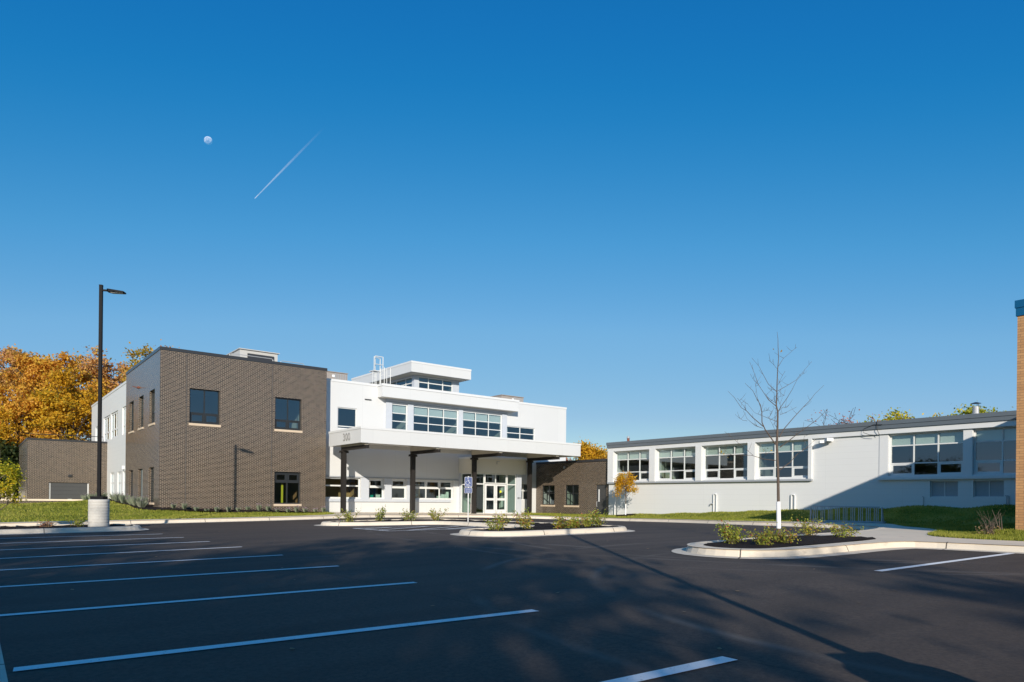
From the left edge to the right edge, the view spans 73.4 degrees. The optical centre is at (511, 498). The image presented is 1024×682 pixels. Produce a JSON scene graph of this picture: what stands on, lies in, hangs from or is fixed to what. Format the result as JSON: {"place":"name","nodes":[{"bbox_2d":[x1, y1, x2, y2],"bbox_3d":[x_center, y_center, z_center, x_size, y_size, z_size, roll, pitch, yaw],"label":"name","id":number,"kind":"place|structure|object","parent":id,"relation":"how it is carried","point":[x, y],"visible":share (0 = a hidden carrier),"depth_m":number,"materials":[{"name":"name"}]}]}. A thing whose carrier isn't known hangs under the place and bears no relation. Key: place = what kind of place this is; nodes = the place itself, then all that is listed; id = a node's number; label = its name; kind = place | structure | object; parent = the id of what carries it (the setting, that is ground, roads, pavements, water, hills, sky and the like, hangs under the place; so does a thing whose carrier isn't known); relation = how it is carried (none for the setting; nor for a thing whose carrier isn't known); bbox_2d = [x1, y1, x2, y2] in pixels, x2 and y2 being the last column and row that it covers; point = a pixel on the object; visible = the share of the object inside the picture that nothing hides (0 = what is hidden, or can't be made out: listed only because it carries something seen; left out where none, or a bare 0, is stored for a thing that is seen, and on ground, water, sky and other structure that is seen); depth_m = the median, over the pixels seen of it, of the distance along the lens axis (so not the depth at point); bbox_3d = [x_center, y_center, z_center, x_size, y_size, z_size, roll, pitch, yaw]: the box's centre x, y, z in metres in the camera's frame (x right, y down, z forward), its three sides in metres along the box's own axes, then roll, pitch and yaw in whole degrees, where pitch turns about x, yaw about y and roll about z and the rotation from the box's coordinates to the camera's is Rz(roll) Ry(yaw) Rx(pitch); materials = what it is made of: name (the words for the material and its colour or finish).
{"place":"outdoors","nodes":[
{"label":"outdoors","id":0,"kind":"place"},
{"bbox_2d":[449,497,470,511],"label":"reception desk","id":1,"kind":"object","parent":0,"point":[465,504],"visible":0.21,"depth_m":52.32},
{"bbox_2d":[0,498,1023,548],"bbox_3d":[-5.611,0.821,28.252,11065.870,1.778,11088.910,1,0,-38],"label":"ground","id":2,"kind":"structure","parent":0,"point":[945,511],"depth_m":31.41,"materials":[{"name":"green plant"}]},
{"bbox_2d":[0,438,18,498],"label":"tree","id":3,"kind":"object","parent":2,"relation":"on","point":[7,451],"visible":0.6,"depth_m":59.39,"materials":[{"name":"green plant"}]},
{"bbox_2d":[0,458,26,509],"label":"young tree","id":4,"kind":"object","parent":2,"relation":"on","point":[12,470],"visible":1,"depth_m":24.17,"materials":[{"name":"green plant"}]},
{"bbox_2d":[0,380,63,498],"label":"tree","id":5,"kind":"object","parent":2,"relation":"on","point":[18,408],"visible":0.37,"depth_m":62.96,"materials":[{"name":"orange plant"}]},
{"bbox_2d":[0,343,78,439],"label":"tree","id":6,"kind":"object","parent":2,"relation":"on","point":[10,351],"visible":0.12,"depth_m":78.41,"materials":[{"name":"orange plant"}]},
{"bbox_2d":[0,499,81,503],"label":"pavement","id":7,"kind":"structure","parent":2,"relation":"on","point":[36,500],"depth_m":47.02,"materials":[{"name":"concrete"}]},
{"bbox_2d":[0,363,105,444],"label":"tree","id":8,"kind":"object","parent":2,"relation":"on","point":[62,401],"visible":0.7,"depth_m":63.23,"materials":[{"name":"orange plant"}]},
{"bbox_2d":[0,348,114,442],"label":"tree","id":9,"kind":"object","parent":2,"relation":"on","point":[33,366],"visible":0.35,"depth_m":69.70,"materials":[{"name":"orange plant"}]},
{"bbox_2d":[19,433,106,498],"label":"garage building","id":10,"kind":"structure","parent":2,"relation":"on","point":[59,468],"depth_m":50.70,"materials":[{"name":"brick"}]},
{"bbox_2d":[51,483,86,498],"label":"garage door","id":11,"kind":"structure","parent":10,"relation":"in","point":[67,490],"depth_m":50.93,"materials":[{"name":"grey metal"}]},
{"bbox_2d":[61,345,130,435],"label":"tree","id":12,"kind":"object","parent":2,"relation":"on","point":[106,371],"visible":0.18,"depth_m":79.26,"materials":[{"name":"orange plant"}]},
{"bbox_2d":[91,381,125,498],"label":"wing","id":13,"kind":"structure","parent":2,"relation":"on","point":[114,418],"depth_m":49.89,"materials":[{"name":"white paint"}]},
{"bbox_2d":[104,415,109,441],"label":"window","id":14,"kind":"structure","parent":13,"relation":"in","point":[107,420],"depth_m":52.97,"materials":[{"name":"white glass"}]},
{"bbox_2d":[111,473,113,494],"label":"window","id":15,"kind":"structure","parent":13,"relation":"in","point":[112,474],"depth_m":50.85,"materials":[{"name":"white glass"}]},
{"bbox_2d":[111,411,117,438],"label":"window","id":16,"kind":"structure","parent":13,"relation":"in","point":[115,415],"depth_m":50.06,"materials":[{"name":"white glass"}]},
{"bbox_2d":[118,472,120,493],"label":"window","id":17,"kind":"structure","parent":13,"relation":"in","point":[119,473],"depth_m":48.49,"materials":[{"name":"white glass"}]},
{"bbox_2d":[123,406,125,434],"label":"window","id":18,"kind":"structure","parent":13,"relation":"in","point":[124,409],"depth_m":47.11,"materials":[{"name":"white glass"}]},
{"bbox_2d":[85,342,152,436],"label":"tree","id":19,"kind":"object","parent":2,"relation":"on","point":[142,353],"depth_m":71.97,"materials":[{"name":"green plant"}]},
{"bbox_2d":[109,499,322,512],"bbox_3d":[-18.890,0.424,39.235,7.576,0.738,14.690,1,0,-81],"label":"planting bed","id":20,"kind":"object","parent":2,"relation":"on","point":[148,507],"visible":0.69,"depth_m":37.94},
{"bbox_2d":[117,492,129,502],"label":"lavender","id":21,"kind":"object","parent":20,"relation":"on","point":[122,499],"visible":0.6,"depth_m":39.65,"materials":[{"name":"green plant"}]},
{"bbox_2d":[129,496,141,505],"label":"lavender","id":22,"kind":"object","parent":20,"relation":"on","point":[133,501],"visible":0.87,"depth_m":37.11,"materials":[{"name":"green plant"}]},
{"bbox_2d":[125,346,326,511],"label":"brick building","id":23,"kind":"structure","parent":2,"relation":"on","point":[209,430],"depth_m":39.32,"materials":[{"name":"brick"}]},
{"bbox_2d":[141,397,143,426],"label":"window","id":24,"kind":"structure","parent":23,"relation":"in","point":[142,397],"depth_m":41.06,"materials":[{"name":"black glass"}]},
{"bbox_2d":[151,467,153,501],"bbox_3d":[-19.898,-0.764,38.183,0.070,1.956,1.396,1,0,-38],"label":"window","id":25,"kind":"structure","parent":23,"relation":"in","point":[152,468],"depth_m":38.68,"materials":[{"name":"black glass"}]},
{"bbox_2d":[152,390,154,422],"bbox_3d":[-19.829,-5.089,38.152,0.070,1.866,1.416,1,0,-38],"label":"window","id":26,"kind":"structure","parent":23,"relation":"in","point":[153,412],"depth_m":38.65,"materials":[{"name":"black glass"}]},
{"bbox_2d":[189,388,218,424],"bbox_3d":[-17.056,-5.081,38.030,1.566,1.906,0.070,1,0,-38],"label":"window","id":27,"kind":"structure","parent":23,"relation":"in","point":[203,414],"depth_m":38.01,"materials":[{"name":"black glass"}]},
{"bbox_2d":[226,348,279,361],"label":"rooftop unit","id":28,"kind":"object","parent":23,"relation":"on","point":[258,354],"visible":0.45,"depth_m":43.35,"materials":[{"name":"metal"}]},
{"bbox_2d":[274,472,299,503],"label":"window","id":29,"kind":"structure","parent":23,"relation":"in","point":[286,480],"depth_m":40.92,"materials":[{"name":"black metal"}]},
{"bbox_2d":[275,397,300,430],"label":"window","id":30,"kind":"structure","parent":23,"relation":"in","point":[287,421],"depth_m":40.90,"materials":[{"name":"black glass"}]},
{"bbox_2d":[325,360,566,513],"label":"entrance building","id":31,"kind":"structure","parent":2,"relation":"on","point":[419,396],"depth_m":48.73,"materials":[{"name":"white paint"}]},
{"bbox_2d":[327,371,347,379],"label":"rooftop unit","id":32,"kind":"object","parent":31,"relation":"on","point":[336,375],"visible":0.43,"depth_m":47.13,"materials":[{"name":"paint"}]},
{"bbox_2d":[325,477,359,498],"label":"window","id":33,"kind":"structure","parent":31,"relation":"in","point":[358,485],"depth_m":44.46,"materials":[{"name":"metal"}]},
{"bbox_2d":[337,407,355,428],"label":"window","id":34,"kind":"structure","parent":31,"relation":"in","point":[338,407],"depth_m":44.12,"materials":[{"name":"metal"}]},
{"bbox_2d":[369,478,382,498],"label":"window","id":35,"kind":"structure","parent":31,"relation":"in","point":[370,479],"depth_m":45.58,"materials":[{"name":"metal"}]},
{"bbox_2d":[369,356,391,383],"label":"roof ladder","id":36,"kind":"object","parent":31,"relation":"on","point":[375,370],"visible":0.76,"depth_m":47.94,"materials":[{"name":"metal"}]},
{"bbox_2d":[392,479,405,498],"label":"window","id":37,"kind":"structure","parent":31,"relation":"in","point":[403,480],"depth_m":46.74,"materials":[{"name":"metal"}]},
{"bbox_2d":[392,404,406,429],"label":"window","id":38,"kind":"structure","parent":31,"relation":"in","point":[396,408],"depth_m":46.61,"materials":[{"name":"metal"}]},
{"bbox_2d":[415,480,451,498],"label":"window","id":39,"kind":"structure","parent":31,"relation":"in","point":[425,487],"depth_m":48.48,"materials":[{"name":"metal"}]},
{"bbox_2d":[418,376,451,391],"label":"tower window","id":40,"kind":"structure","parent":31,"relation":"in","point":[428,383],"depth_m":51.52,"materials":[{"name":"metal"}]},
{"bbox_2d":[413,406,457,433],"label":"window","id":41,"kind":"structure","parent":31,"relation":"in","point":[418,411],"depth_m":48.39,"materials":[{"name":"metal"}]},
{"bbox_2d":[463,411,500,436],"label":"window","id":42,"kind":"structure","parent":31,"relation":"in","point":[467,416],"depth_m":50.86,"materials":[{"name":"metal"}]},
{"bbox_2d":[484,484,495,512],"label":"door","id":43,"kind":"structure","parent":31,"relation":"in","point":[485,511],"depth_m":49.11,"materials":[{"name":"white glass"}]},
{"bbox_2d":[495,484,505,512],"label":"door","id":44,"kind":"structure","parent":31,"relation":"in","point":[496,511],"depth_m":49.72,"materials":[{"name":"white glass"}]},
{"bbox_2d":[490,394,523,401],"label":"rooftop unit","id":45,"kind":"object","parent":31,"relation":"on","point":[520,399],"visible":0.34,"depth_m":55.98,"materials":[{"name":"paint"}]},
{"bbox_2d":[507,426,533,439],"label":"window","id":46,"kind":"structure","parent":31,"relation":"in","point":[519,433],"depth_m":53.06,"materials":[{"name":"metal"}]},
{"bbox_2d":[536,459,608,514],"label":"link building","id":47,"kind":"structure","parent":2,"relation":"on","point":[582,486],"depth_m":50.80,"materials":[{"name":"brick"}]},
{"bbox_2d":[542,485,554,504],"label":"window","id":48,"kind":"structure","parent":47,"relation":"in","point":[549,493],"depth_m":52.99,"materials":[{"name":"black metal"}]},
{"bbox_2d":[566,485,578,504],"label":"window","id":49,"kind":"structure","parent":47,"relation":"in","point":[573,493],"depth_m":50.98,"materials":[{"name":"black metal"}]},
{"bbox_2d":[596,485,605,514],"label":"door","id":50,"kind":"structure","parent":47,"relation":"in","point":[601,489],"depth_m":48.53,"materials":[{"name":"metal"}]},
{"bbox_2d":[573,439,607,459],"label":"tree","id":51,"kind":"object","parent":2,"relation":"on","point":[588,451],"visible":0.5,"depth_m":78.73,"materials":[{"name":"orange plant"}]},
{"bbox_2d":[606,410,1016,514],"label":"classroom wing","id":52,"kind":"structure","parent":2,"relation":"on","point":[964,460],"depth_m":36.35,"materials":[{"name":"white paint"}]},
{"bbox_2d":[616,450,648,480],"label":"window","id":53,"kind":"structure","parent":52,"relation":"in","point":[634,455],"depth_m":46.09,"materials":[{"name":"metal"}]},
{"bbox_2d":[658,447,694,479],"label":"window","id":54,"kind":"structure","parent":52,"relation":"in","point":[679,452],"depth_m":43.35,"materials":[{"name":"metal"}]},
{"bbox_2d":[704,444,747,479],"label":"window","id":55,"kind":"structure","parent":52,"relation":"in","point":[711,450],"depth_m":40.54,"materials":[{"name":"metal"}]},
{"bbox_2d":[758,440,807,478],"bbox_3d":[14.885,-2.112,37.540,0.130,1.986,3.096,1,0,-38],"label":"window","id":56,"kind":"structure","parent":52,"relation":"in","point":[797,446],"depth_m":37.64,"materials":[{"name":"metal"}]},
{"bbox_2d":[890,431,962,475],"bbox_3d":[19.296,-2.067,31.957,0.130,1.986,3.146,1,0,-38],"label":"window","id":57,"kind":"structure","parent":52,"relation":"in","point":[949,437],"depth_m":32.00,"materials":[{"name":"metal"}]},
{"bbox_2d":[971,402,980,413],"bbox_3d":[21.172,-4.053,31.327,0.440,0.700,0.440,1,0,-38],"label":"flue","id":58,"kind":"object","parent":52,"relation":"on","point":[975,409],"visible":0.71,"depth_m":31.23,"materials":[{"name":"metal"}]},
{"bbox_2d":[974,427,1015,474],"bbox_3d":[21.493,-2.044,29.176,0.130,1.986,3.156,1,0,-38],"label":"window","id":59,"kind":"structure","parent":52,"relation":"in","point":[997,434],"depth_m":29.84,"materials":[{"name":"metal"}]},
{"bbox_2d":[805,407,859,424],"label":"tree","id":60,"kind":"object","parent":2,"relation":"on","point":[835,418],"visible":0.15,"depth_m":65.23,"materials":[{"name":"brown plant"}]},
{"bbox_2d":[857,407,914,421],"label":"tree","id":61,"kind":"object","parent":2,"relation":"on","point":[895,413],"visible":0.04,"depth_m":65.83,"materials":[{"name":"green plant"}]},
{"bbox_2d":[953,401,1003,414],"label":"tree","id":62,"kind":"object","parent":2,"relation":"on","point":[968,410],"visible":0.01,"depth_m":63.40,"materials":[{"name":"green plant"}]},
{"bbox_2d":[975,510,1003,534],"bbox_3d":[12.077,0.593,17.330,0.733,0.680,0.676,1,0,-38],"label":"dry shrub","id":63,"kind":"object","parent":2,"relation":"on","point":[991,529],"visible":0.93,"depth_m":17.37,"materials":[{"name":"brown plant"}]},
{"bbox_2d":[1015,299,1023,530],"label":"tan building","id":64,"kind":"structure","parent":2,"relation":"on","point":[1019,510],"depth_m":17.50,"materials":[{"name":"brick"}]},
{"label":"planting bed","id":65,"kind":"structure","parent":2,"relation":"on","visible":0},
{"bbox_2d":[612,471,637,514],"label":"young tree","id":66,"kind":"object","parent":65,"relation":"on","point":[629,479],"visible":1,"depth_m":43.84,"materials":[{"name":"orange plant"}]},
{"bbox_2d":[0,518,1023,681],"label":"road","id":67,"kind":"structure","parent":0,"point":[617,605],"depth_m":7.20,"materials":[{"name":"black asphalt"}]},
{"bbox_2d":[0,524,148,534],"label":"island kerb","id":68,"kind":"structure","parent":67,"relation":"on","point":[67,530],"depth_m":23.55,"materials":[{"name":"concrete"}]},
{"bbox_2d":[0,524,132,528],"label":"planting bed","id":69,"kind":"object","parent":68,"relation":"on","point":[37,527],"visible":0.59,"depth_m":24.61,"materials":[{"name":"brown soil"}]},
{"bbox_2d":[37,519,54,526],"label":"shrub","id":70,"kind":"object","parent":69,"relation":"on","point":[46,524],"visible":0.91,"depth_m":24.61,"materials":[{"name":"brown plant"}]},
{"bbox_2d":[63,513,86,526],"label":"shrub","id":71,"kind":"object","parent":69,"relation":"on","point":[77,523],"visible":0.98,"depth_m":24.95,"materials":[{"name":"green plant"}]},
{"bbox_2d":[88,284,125,526],"bbox_3d":[-14.794,-3.322,25.007,1.152,8.940,0.676,1,0,6],"label":"light pole","id":72,"kind":"object","parent":69,"relation":"on","point":[98,510],"visible":0.94,"depth_m":24.98,"materials":[{"name":"metal"}]},
{"bbox_2d":[6,541,209,549],"bbox_3d":[-9.922,1.149,16.799,4.802,0.052,0.135,1,0,-40],"label":"parking line","id":73,"kind":"object","parent":67,"relation":"on","point":[105,545],"visible":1,"depth_m":16.83,"materials":[{"name":"white paint"}]},
{"bbox_2d":[0,547,230,558],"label":"parking line","id":74,"kind":"object","parent":67,"relation":"on","point":[118,552],"visible":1,"depth_m":14.63,"materials":[{"name":"white paint"}]},
{"bbox_2d":[4,555,276,569],"bbox_3d":[-6.522,1.148,12.457,4.750,0.052,0.135,1,0,-38],"label":"parking line","id":75,"kind":"object","parent":67,"relation":"on","point":[136,562],"visible":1,"depth_m":12.34,"materials":[{"name":"white paint"}]},
{"bbox_2d":[0,566,334,586],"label":"parking line","id":76,"kind":"object","parent":67,"relation":"on","point":[160,576],"visible":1,"depth_m":10.06,"materials":[{"name":"white paint"}]},
{"bbox_2d":[0,582,416,615],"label":"parking line","id":77,"kind":"object","parent":67,"relation":"on","point":[196,599],"visible":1,"depth_m":7.74,"materials":[{"name":"white paint"}]},
{"bbox_2d":[13,609,536,670],"bbox_3d":[-1.561,1.146,5.824,4.325,0.050,0.135,1,0,-34],"label":"parking line","id":78,"kind":"object","parent":67,"relation":"on","point":[229,644],"visible":1,"depth_m":5.47,"materials":[{"name":"white paint"}]},
{"bbox_2d":[315,519,633,536],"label":"island kerb","id":79,"kind":"structure","parent":67,"relation":"on","point":[474,533],"depth_m":22.83,"materials":[{"name":"concrete"}]},
{"bbox_2d":[331,519,620,530],"bbox_3d":[-1.951,1.005,26.763,6.491,0.210,12.380,1,0,-38],"label":"planting bed","id":80,"kind":"object","parent":79,"relation":"in","point":[543,526],"visible":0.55,"depth_m":24.57,"materials":[{"name":"brown soil"}]},
{"bbox_2d":[333,508,360,521],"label":"shrub","id":81,"kind":"object","parent":80,"relation":"on","point":[348,517],"visible":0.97,"depth_m":29.24,"materials":[{"name":"green plant"}]},
{"bbox_2d":[373,506,385,521],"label":"shrub","id":82,"kind":"object","parent":80,"relation":"on","point":[380,517],"visible":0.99,"depth_m":29.90,"materials":[{"name":"green plant"}]},
{"bbox_2d":[399,508,419,520],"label":"shrub","id":83,"kind":"object","parent":80,"relation":"on","point":[411,516],"visible":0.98,"depth_m":30.48,"materials":[{"name":"green plant"}]},
{"bbox_2d":[427,508,448,520],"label":"shrub","id":84,"kind":"object","parent":80,"relation":"on","point":[432,516],"visible":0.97,"depth_m":31.07,"materials":[{"name":"green plant"}]},
{"bbox_2d":[465,476,471,521],"bbox_3d":[-1.856,0.036,29.106,0.315,1.969,0.073,1,0,-6],"label":"parking sign","id":85,"kind":"object","parent":80,"relation":"on","point":[468,483],"visible":0.99,"depth_m":29.09,"materials":[{"name":"metal"}]},
{"bbox_2d":[482,511,511,530],"bbox_3d":[-0.392,0.712,21.625,0.823,0.649,0.956,1,0,-38],"label":"shrub","id":86,"kind":"object","parent":80,"relation":"on","point":[501,522],"visible":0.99,"depth_m":21.61,"materials":[{"name":"green plant"}]},
{"bbox_2d":[512,507,535,528],"bbox_3d":[0.387,0.648,22.262,0.823,0.761,0.720,1,0,-3],"label":"shrub","id":87,"kind":"object","parent":80,"relation":"on","point":[522,522],"visible":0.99,"depth_m":22.17,"materials":[{"name":"green plant"}]},
{"bbox_2d":[553,513,573,528],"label":"shrub","id":88,"kind":"object","parent":80,"relation":"on","point":[559,521],"visible":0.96,"depth_m":22.79,"materials":[{"name":"green plant"}]},
{"bbox_2d":[563,514,580,527],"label":"shrub","id":89,"kind":"object","parent":80,"relation":"on","point":[574,524],"visible":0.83,"depth_m":23.25,"materials":[{"name":"green plant"}]},
{"bbox_2d":[577,510,596,526],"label":"shrub","id":90,"kind":"object","parent":80,"relation":"on","point":[586,522],"visible":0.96,"depth_m":23.74,"materials":[{"name":"green plant"}]},
{"bbox_2d":[589,509,611,525],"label":"shrub","id":91,"kind":"object","parent":80,"relation":"on","point":[598,521],"visible":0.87,"depth_m":24.40,"materials":[{"name":"green plant"}]},
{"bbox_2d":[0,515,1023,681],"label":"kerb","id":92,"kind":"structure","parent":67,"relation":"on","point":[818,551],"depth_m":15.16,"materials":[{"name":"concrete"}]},
{"bbox_2d":[602,656,736,681],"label":"parking line","id":93,"kind":"object","parent":67,"relation":"on","point":[673,670],"visible":1,"depth_m":4.56,"materials":[{"name":"white paint"}]},
{"bbox_2d":[874,553,1014,570],"bbox_3d":[7.909,1.115,12.293,5.533,0.062,0.135,1,0,-36],"label":"parking line","id":94,"kind":"object","parent":67,"relation":"on","point":[942,562],"visible":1,"depth_m":12.00,"materials":[{"name":"white paint"}]},
{"bbox_2d":[0,512,1023,549],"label":"pavement","id":95,"kind":"structure","parent":0,"point":[891,532],"depth_m":19.13,"materials":[{"name":"concrete"}]},
{"bbox_2d":[328,426,580,513],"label":"entrance canopy","id":96,"kind":"object","parent":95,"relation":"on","point":[414,443],"visible":1,"depth_m":44.10,"materials":[{"name":"white metal"}]},
{"bbox_2d":[704,535,875,548],"bbox_3d":[6.387,0.961,15.633,5.803,0.127,1.862,1,0,-38],"label":"planting bed","id":97,"kind":"object","parent":95,"relation":"on","point":[804,539],"visible":0.75,"depth_m":15.07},
{"bbox_2d":[714,519,741,543],"bbox_3d":[4.682,0.728,14.937,0.596,0.568,0.638,1,0,-16],"label":"shrub","id":98,"kind":"object","parent":97,"relation":"on","point":[726,535],"visible":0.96,"depth_m":14.90,"materials":[{"name":"green plant"}]},
{"bbox_2d":[722,524,749,541],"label":"shrub","id":99,"kind":"object","parent":97,"relation":"on","point":[738,529],"visible":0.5,"depth_m":15.30,"materials":[{"name":"green plant"}]},
{"bbox_2d":[747,526,777,545],"bbox_3d":[5.240,0.801,14.327,0.619,0.451,0.546,1,0,-2],"label":"shrub","id":100,"kind":"object","parent":97,"relation":"on","point":[764,537],"visible":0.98,"depth_m":14.30,"materials":[{"name":"green plant"}]},
{"bbox_2d":[719,334,827,535],"bbox_3d":[6.392,-1.595,16.851,3.034,5.003,1.193,1,0,-5],"label":"young tree","id":101,"kind":"object","parent":97,"relation":"on","point":[778,514],"visible":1,"depth_m":16.82,"materials":[{"name":"brown plant"}]},
{"bbox_2d":[765,522,801,542],"bbox_3d":[5.908,0.775,14.985,0.756,0.514,0.633,1,0,2],"label":"shrub","id":102,"kind":"object","parent":97,"relation":"on","point":[782,537],"visible":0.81,"depth_m":14.91,"materials":[{"name":"green plant"}]},
{"bbox_2d":[786,514,828,534],"bbox_3d":[7.697,0.703,17.837,0.834,0.597,0.860,1,0,-21],"label":"shrub","id":103,"kind":"object","parent":97,"relation":"on","point":[807,528],"visible":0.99,"depth_m":17.72,"materials":[{"name":"green plant"}]},
{"bbox_2d":[826,521,863,536],"bbox_3d":[8.242,0.777,17.013,0.818,0.451,0.928,1,0,-38],"label":"shrub","id":104,"kind":"object","parent":97,"relation":"on","point":[842,532],"visible":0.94,"depth_m":16.96,"materials":[{"name":"green plant"}]},
{"bbox_2d":[808,506,884,523],"bbox_3d":[13.709,0.647,28.134,2.856,0.682,0.594,1,0,37],"label":"bicycle rack","id":105,"kind":"object","parent":95,"relation":"on","point":[862,521],"visible":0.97,"depth_m":27.79,"materials":[{"name":"metal"}]},
{"bbox_2d":[0,0,1023,483],"label":"sky","id":106,"kind":"structure","parent":0,"point":[602,211],"materials":[{"name":"blue"}]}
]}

